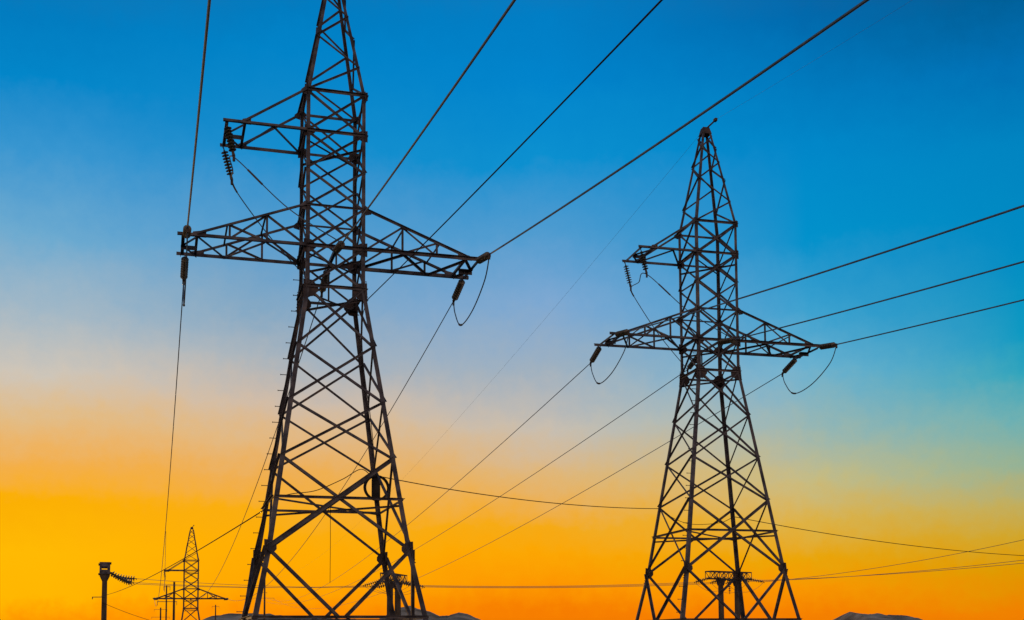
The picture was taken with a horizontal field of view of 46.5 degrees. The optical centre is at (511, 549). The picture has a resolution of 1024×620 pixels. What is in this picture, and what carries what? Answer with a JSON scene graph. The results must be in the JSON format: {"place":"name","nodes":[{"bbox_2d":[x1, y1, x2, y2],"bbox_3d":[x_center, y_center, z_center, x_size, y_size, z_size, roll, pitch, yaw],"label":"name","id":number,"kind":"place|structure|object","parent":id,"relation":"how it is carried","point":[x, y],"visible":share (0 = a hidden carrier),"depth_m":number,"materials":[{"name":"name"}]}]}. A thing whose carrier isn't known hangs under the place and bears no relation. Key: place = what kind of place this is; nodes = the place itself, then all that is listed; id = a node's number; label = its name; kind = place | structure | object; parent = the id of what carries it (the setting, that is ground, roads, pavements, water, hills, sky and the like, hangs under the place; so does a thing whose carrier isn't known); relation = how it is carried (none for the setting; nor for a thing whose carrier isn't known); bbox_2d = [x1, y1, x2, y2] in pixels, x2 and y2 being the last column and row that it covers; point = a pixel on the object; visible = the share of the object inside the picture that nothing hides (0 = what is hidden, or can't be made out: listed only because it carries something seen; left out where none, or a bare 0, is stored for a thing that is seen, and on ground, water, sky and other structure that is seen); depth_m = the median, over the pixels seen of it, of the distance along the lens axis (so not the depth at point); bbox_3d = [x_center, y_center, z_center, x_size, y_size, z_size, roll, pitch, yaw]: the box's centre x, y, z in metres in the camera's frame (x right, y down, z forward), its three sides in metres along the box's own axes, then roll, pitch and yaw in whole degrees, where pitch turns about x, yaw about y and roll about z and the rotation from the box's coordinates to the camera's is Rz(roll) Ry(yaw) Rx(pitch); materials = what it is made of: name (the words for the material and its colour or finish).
{"place":"outdoors","nodes":[
{"label":"outdoors","id":0,"kind":"place"},
{"bbox_2d":[203,613,330,619],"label":"hill","id":1,"kind":"structure","parent":0,"point":[231,616],"depth_m":1450.24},
{"bbox_2d":[380,606,479,619],"bbox_3d":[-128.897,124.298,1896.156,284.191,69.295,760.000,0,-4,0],"label":"hill","id":2,"kind":"structure","parent":0,"point":[457,616],"depth_m":1841.16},
{"bbox_2d":[0,0,1023,619],"label":"sky","id":3,"kind":"structure","parent":0,"point":[910,128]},
{"bbox_2d":[833,612,921,619],"bbox_3d":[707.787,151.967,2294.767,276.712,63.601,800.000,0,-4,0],"label":"hill","id":4,"kind":"structure","parent":0,"point":[857,616],"depth_m":2233.83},
{"bbox_3d":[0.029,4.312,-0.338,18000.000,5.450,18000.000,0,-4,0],"label":"ground","id":5,"kind":"structure","parent":0,"visible":0},
{"bbox_2d":[98,562,111,619],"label":"concrete portal","id":6,"kind":"object","parent":5,"relation":"on","point":[104,573],"visible":0.99,"depth_m":115.11,"materials":[{"name":"concrete"}]},
{"bbox_2d":[111,571,131,585],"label":"insulator string","id":7,"kind":"object","parent":6,"relation":"hanging from","point":[116,576],"visible":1,"depth_m":115.58,"materials":[{"name":"ceramic"}]},
{"bbox_2d":[143,584,362,587],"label":"distribution wire","id":8,"kind":"object","parent":7,"relation":"attached to","point":[246,587],"visible":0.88,"depth_m":124.81,"materials":[{"name":"metal"}]},
{"bbox_2d":[111,574,133,584],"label":"insulator string","id":9,"kind":"object","parent":6,"relation":"attached to","point":[124,579],"visible":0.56,"depth_m":117.14,"materials":[{"name":"ceramic"}]},
{"bbox_2d":[134,582,369,587],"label":"distribution wire","id":10,"kind":"object","parent":9,"relation":"attached to","point":[228,586],"visible":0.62,"depth_m":123.37,"materials":[{"name":"metal"}]},
{"bbox_2d":[112,574,136,580],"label":"insulator string","id":11,"kind":"object","parent":6,"relation":"attached to","point":[131,578],"visible":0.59,"depth_m":118.55,"materials":[{"name":"ceramic"}]},
{"bbox_2d":[146,579,291,586],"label":"distribution wire","id":12,"kind":"object","parent":11,"relation":"attached to","point":[212,583],"visible":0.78,"depth_m":123.69,"materials":[{"name":"metal"}]},
{"bbox_2d":[157,586,176,619],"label":"concrete pole","id":13,"kind":"object","parent":5,"relation":"on","point":[166,601],"visible":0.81,"depth_m":159.85,"materials":[{"name":"concrete"}]},
{"bbox_2d":[172,582,174,619],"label":"wooden pole","id":14,"kind":"object","parent":5,"relation":"on","point":[173,618],"visible":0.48,"depth_m":124.87,"materials":[{"name":"brown wood"}]},
{"bbox_2d":[156,525,225,619],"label":"lattice tower","id":15,"kind":"structure","parent":5,"relation":"on","point":[184,588],"depth_m":134.69,"materials":[{"name":"metal"}]},
{"bbox_2d":[263,579,266,614],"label":"concrete pole","id":16,"kind":"object","parent":5,"relation":"on","point":[264,592],"visible":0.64,"depth_m":299.85,"materials":[{"name":"concrete"}]},
{"bbox_2d":[176,0,477,619],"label":"lattice tower","id":17,"kind":"structure","parent":5,"relation":"on","point":[308,287],"depth_m":32.53,"materials":[{"name":"metal"}]},
{"bbox_2d":[103,511,262,595],"bbox_3d":[-23.250,1.733,74.198,0.034,1.061,87.912,1,-5,-22],"label":"optical cable","id":18,"kind":"object","parent":17,"relation":"attached to","point":[197,550],"visible":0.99,"depth_m":45.91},
{"bbox_2d":[180,256,188,284],"bbox_3d":[-9.119,-7.769,33.202,0.208,0.524,1.191,1,-5,-17],"label":"insulator string","id":19,"kind":"object","parent":17,"relation":"hanging from","point":[183,265],"visible":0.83,"depth_m":33.09,"materials":[{"name":"ceramic"}]},
{"bbox_2d":[154,290,182,605],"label":"conductor","id":20,"kind":"object","parent":19,"relation":"attached to","point":[173,426],"visible":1,"depth_m":43.64,"materials":[{"name":"metal"}]},
{"bbox_2d":[164,539,165,591],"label":"thin wire","id":21,"kind":"object","parent":20,"relation":"attached to","point":[165,557],"visible":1,"depth_m":67.66,"materials":[{"name":"metal"}]},
{"bbox_2d":[183,225,191,237],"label":"insulator string","id":22,"kind":"object","parent":17,"relation":"hanging from","point":[186,230],"visible":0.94,"depth_m":30.11,"materials":[{"name":"ceramic"}]},
{"bbox_2d":[183,233,187,305],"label":"jumper cable","id":23,"kind":"object","parent":22,"relation":"hanging from","point":[184,291],"visible":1,"depth_m":30.91,"materials":[{"name":"metal"}]},
{"bbox_2d":[187,0,210,227],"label":"conductor","id":24,"kind":"object","parent":22,"relation":"attached to","point":[203,66],"visible":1,"depth_m":19.48,"materials":[{"name":"metal"}]},
{"bbox_2d":[221,147,233,184],"bbox_3d":[-7.916,-10.666,33.183,0.371,1.024,0.210,3,-6,-38],"label":"insulator string","id":25,"kind":"object","parent":17,"relation":"hanging from","point":[227,161],"visible":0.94,"depth_m":33.16,"materials":[{"name":"ceramic"}]},
{"bbox_2d":[224,122,235,161],"bbox_3d":[-7.464,-10.779,31.576,0.335,1.053,0.216,0,-4,0],"label":"insulator string","id":26,"kind":"object","parent":17,"relation":"hanging from","point":[230,140],"visible":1,"depth_m":31.55,"materials":[{"name":"ceramic"}]},
{"bbox_2d":[229,155,340,291],"bbox_3d":[-6.335,-9.021,32.613,2.819,2.755,4.042,1,-5,-16],"label":"jumper cable","id":27,"kind":"object","parent":26,"relation":"hanging from","point":[254,176],"visible":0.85,"depth_m":31.37,"materials":[{"name":"metal"}]},
{"bbox_2d":[263,469,367,504],"bbox_3d":[-5.405,-1.726,33.467,3.084,1.213,0.923,1,-5,-13],"label":"optical cable","id":28,"kind":"object","parent":17,"relation":"attached to","point":[327,486],"visible":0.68,"depth_m":33.28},
{"bbox_2d":[320,269,327,296],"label":"insulator string","id":29,"kind":"object","parent":17,"relation":"hanging from","point":[325,278],"visible":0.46,"depth_m":34.20,"materials":[{"name":"ceramic"}]},
{"bbox_2d":[198,295,320,599],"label":"conductor","id":30,"kind":"object","parent":29,"relation":"attached to","point":[270,445],"visible":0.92,"depth_m":50.38,"materials":[{"name":"metal"}]},
{"bbox_2d":[330,505,330,560],"bbox_3d":[-4.925,-0.142,32.336,0.019,2.120,0.016,0,-4,0],"label":"hanging wire","id":31,"kind":"object","parent":17,"relation":"hanging from","point":[330,533],"visible":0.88,"depth_m":32.35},
{"bbox_2d":[333,241,344,252],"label":"insulator string","id":32,"kind":"object","parent":17,"relation":"hanging from","point":[338,247],"visible":0.99,"depth_m":31.29,"materials":[{"name":"ceramic"}]},
{"bbox_2d":[342,0,515,243],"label":"conductor","id":33,"kind":"object","parent":32,"relation":"attached to","point":[459,79],"visible":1,"depth_m":19.42,"materials":[{"name":"metal"}]},
{"bbox_2d":[362,309,375,474],"bbox_3d":[-4.072,-4.415,33.322,0.352,4.573,2.346,0,-4,-1],"label":"optical cable","id":34,"kind":"object","parent":17,"relation":"attached to","point":[367,397],"visible":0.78,"depth_m":34.11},
{"bbox_2d":[363,475,388,500],"bbox_3d":[-3.904,-1.751,34.240,0.783,0.759,0.262,2,-5,-28],"label":"cable coil","id":35,"kind":"object","parent":17,"relation":"attached to","point":[375,490],"visible":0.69,"depth_m":34.14,"materials":[{"name":"metal"}]},
{"bbox_2d":[452,279,464,305],"bbox_3d":[-1.601,-7.646,35.426,0.208,0.524,1.191,1,-5,-17],"label":"insulator string","id":36,"kind":"object","parent":17,"relation":"hanging from","point":[458,289],"visible":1,"depth_m":35.33,"materials":[{"name":"ceramic"}]},
{"bbox_2d":[228,304,451,600],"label":"conductor","id":37,"kind":"object","parent":36,"relation":"attached to","point":[376,433],"visible":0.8,"depth_m":44.49,"materials":[{"name":"metal"}]},
{"bbox_2d":[476,252,490,263],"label":"insulator string","id":38,"kind":"object","parent":17,"relation":"hanging from","point":[483,257],"visible":1,"depth_m":32.52,"materials":[{"name":"ceramic"}]},
{"bbox_2d":[453,260,488,325],"bbox_3d":[-1.185,-7.176,33.997,0.064,1.132,4.041,1,-5,-17],"label":"jumper cable","id":39,"kind":"object","parent":38,"relation":"hanging from","point":[459,324],"visible":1,"depth_m":33.55,"materials":[{"name":"metal"}]},
{"bbox_2d":[489,0,868,254],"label":"conductor","id":40,"kind":"object","parent":38,"relation":"attached to","point":[844,15],"visible":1,"depth_m":19.17,"materials":[{"name":"metal"}]},
{"bbox_2d":[368,0,662,298],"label":"optical cable","id":41,"kind":"object","parent":17,"relation":"attached to","point":[603,60],"visible":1,"depth_m":18.35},
{"bbox_2d":[379,572,406,618],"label":"concrete portal","id":42,"kind":"object","parent":5,"relation":"on","point":[397,601],"visible":0.44,"depth_m":135.84,"materials":[{"name":"concrete"}]},
{"bbox_2d":[276,374,780,608],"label":"conductor","id":43,"kind":"object","parent":42,"relation":"attached to","point":[590,487],"visible":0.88,"depth_m":65.87,"materials":[{"name":"metal"}]},
{"bbox_2d":[594,118,819,619],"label":"lattice tower","id":44,"kind":"structure","parent":5,"relation":"on","point":[700,370],"depth_m":43.05,"materials":[{"name":"metal"}]},
{"bbox_2d":[266,137,697,577],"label":"earth wire","id":45,"kind":"object","parent":44,"relation":"attached to","point":[544,319],"visible":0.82,"depth_m":60.49,"materials":[{"name":"metal"}]},
{"bbox_2d":[384,477,657,508],"bbox_3d":[0.814,-1.701,39.124,0.028,0.302,13.357,-5,-6,43],"label":"optical cable","id":46,"kind":"object","parent":44,"relation":"attached to","point":[519,499],"visible":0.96,"depth_m":38.34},
{"bbox_2d":[590,346,601,366],"bbox_3d":[3.056,-7.084,43.758,0.208,0.524,1.190,1,-5,-14],"label":"insulator string","id":47,"kind":"object","parent":44,"relation":"hanging from","point":[595,354],"visible":1,"depth_m":43.66,"materials":[{"name":"ceramic"}]},
{"bbox_2d":[265,363,589,600],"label":"conductor","id":48,"kind":"object","parent":47,"relation":"attached to","point":[475,466],"visible":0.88,"depth_m":59.66,"materials":[{"name":"metal"}]},
{"bbox_2d":[615,329,629,336],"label":"insulator string","id":49,"kind":"object","parent":44,"relation":"hanging from","point":[624,332],"visible":1,"depth_m":40.82,"materials":[{"name":"ceramic"}]},
{"bbox_2d":[590,336,628,383],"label":"jumper cable","id":50,"kind":"object","parent":49,"relation":"hanging from","point":[614,368],"visible":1,"depth_m":41.99,"materials":[{"name":"metal"}]},
{"bbox_2d":[629,205,1023,331],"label":"conductor","id":51,"kind":"object","parent":49,"relation":"attached to","point":[983,219],"visible":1,"depth_m":27.16,"materials":[{"name":"metal"}]},
{"bbox_2d":[623,263,631,290],"bbox_3d":[4.243,-9.984,43.697,0.371,1.024,0.210,3,-6,-36],"label":"insulator string","id":52,"kind":"object","parent":44,"relation":"hanging from","point":[627,273],"visible":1,"depth_m":43.67,"materials":[{"name":"ceramic"}]},
{"bbox_2d":[639,248,647,277],"bbox_3d":[4.641,-10.098,42.076,0.336,1.053,0.211,0,-4,0],"label":"insulator string","id":53,"kind":"object","parent":44,"relation":"hanging from","point":[642,258],"visible":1,"depth_m":42.05,"materials":[{"name":"ceramic"}]},
{"bbox_2d":[631,273,732,368],"bbox_3d":[5.817,-8.344,43.061,2.844,2.755,4.042,1,-5,-15],"label":"jumper cable","id":54,"kind":"object","parent":53,"relation":"hanging from","point":[678,302],"visible":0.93,"depth_m":41.87,"materials":[{"name":"metal"}]},
{"bbox_2d":[687,356,696,372],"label":"insulator string","id":55,"kind":"object","parent":44,"relation":"hanging from","point":[690,365],"visible":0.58,"depth_m":44.85,"materials":[{"name":"ceramic"}]},
{"bbox_2d":[262,370,686,603],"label":"conductor","id":56,"kind":"object","parent":55,"relation":"attached to","point":[541,469],"visible":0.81,"depth_m":61.47,"materials":[{"name":"metal"}]},
{"bbox_2d":[659,509,732,524],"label":"optical cable","id":57,"kind":"object","parent":44,"relation":"attached to","point":[697,524],"visible":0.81,"depth_m":44.12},
{"bbox_2d":[719,337,734,344],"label":"insulator string","id":58,"kind":"object","parent":44,"relation":"hanging from","point":[726,341],"visible":1,"depth_m":41.82,"materials":[{"name":"ceramic"}]},
{"bbox_2d":[734,261,1023,339],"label":"conductor","id":59,"kind":"object","parent":58,"relation":"attached to","point":[889,298],"visible":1,"depth_m":32.23,"materials":[{"name":"metal"}]},
{"bbox_2d":[781,358,796,376],"bbox_3d":[10.634,-6.981,45.728,0.208,0.524,1.190,1,-5,-15],"label":"insulator string","id":60,"kind":"object","parent":44,"relation":"hanging from","point":[790,364],"visible":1,"depth_m":45.65,"materials":[{"name":"ceramic"}]},
{"bbox_2d":[717,0,911,118],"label":"earth wire","id":61,"kind":"object","parent":44,"relation":"attached to","point":[822,55],"visible":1,"depth_m":36.66,"materials":[{"name":"metal"}]},
{"bbox_2d":[819,342,837,349],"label":"insulator string","id":62,"kind":"object","parent":44,"relation":"hanging from","point":[827,345],"visible":1,"depth_m":42.81,"materials":[{"name":"ceramic"}]},
{"bbox_2d":[782,348,835,393],"bbox_3d":[11.011,-6.512,44.288,0.064,1.132,4.041,1,-5,-15],"label":"jumper cable","id":63,"kind":"object","parent":62,"relation":"hanging from","point":[814,381],"visible":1,"depth_m":44.05,"materials":[{"name":"metal"}]},
{"bbox_2d":[836,299,1023,344],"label":"conductor","id":64,"kind":"object","parent":62,"relation":"attached to","point":[933,321],"visible":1,"depth_m":36.75,"materials":[{"name":"metal"}]},
{"bbox_2d":[736,517,1023,555],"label":"optical cable","id":65,"kind":"object","parent":44,"relation":"attached to","point":[881,541],"visible":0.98,"depth_m":49.68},
{"bbox_2d":[705,571,751,617],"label":"concrete portal","id":66,"kind":"object","parent":5,"relation":"on","point":[720,583],"visible":0.75,"depth_m":133.31,"materials":[{"name":"metal"}]},
{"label":"insulator string","id":67,"kind":"object","parent":66,"relation":"attached to","visible":0},
{"bbox_2d":[746,563,1021,580],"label":"distribution wire","id":68,"kind":"object","parent":67,"relation":"attached to","point":[895,573],"visible":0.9,"depth_m":117.70,"materials":[{"name":"metal"}]},
{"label":"insulator string","id":69,"kind":"object","parent":66,"relation":"attached to","visible":0},
{"bbox_2d":[749,560,1021,581],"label":"distribution wire","id":70,"kind":"object","parent":69,"relation":"attached to","point":[903,572],"visible":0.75,"depth_m":118.08,"materials":[{"name":"metal"}]},
{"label":"insulator string","id":71,"kind":"object","parent":66,"relation":"attached to","visible":0},
{"bbox_2d":[766,540,1021,581],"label":"distribution wire","id":72,"kind":"object","parent":71,"relation":"attached to","point":[898,564],"visible":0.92,"depth_m":121.98,"materials":[{"name":"metal"}]},
{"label":"insulator string","id":73,"kind":"object","parent":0,"visible":0},
{"bbox_2d":[420,582,709,586],"bbox_3d":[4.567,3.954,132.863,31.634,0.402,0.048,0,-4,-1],"label":"distribution wire","id":74,"kind":"object","parent":73,"relation":"hanging from","point":[534,586],"visible":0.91,"depth_m":132.77,"materials":[{"name":"metal"}]},
{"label":"insulator string","id":75,"kind":"object","parent":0,"visible":0},
{"bbox_2d":[440,583,716,587],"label":"distribution wire","id":76,"kind":"object","parent":75,"relation":"hanging from","point":[573,587],"visible":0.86,"depth_m":136.47,"materials":[{"name":"metal"}]}
]}

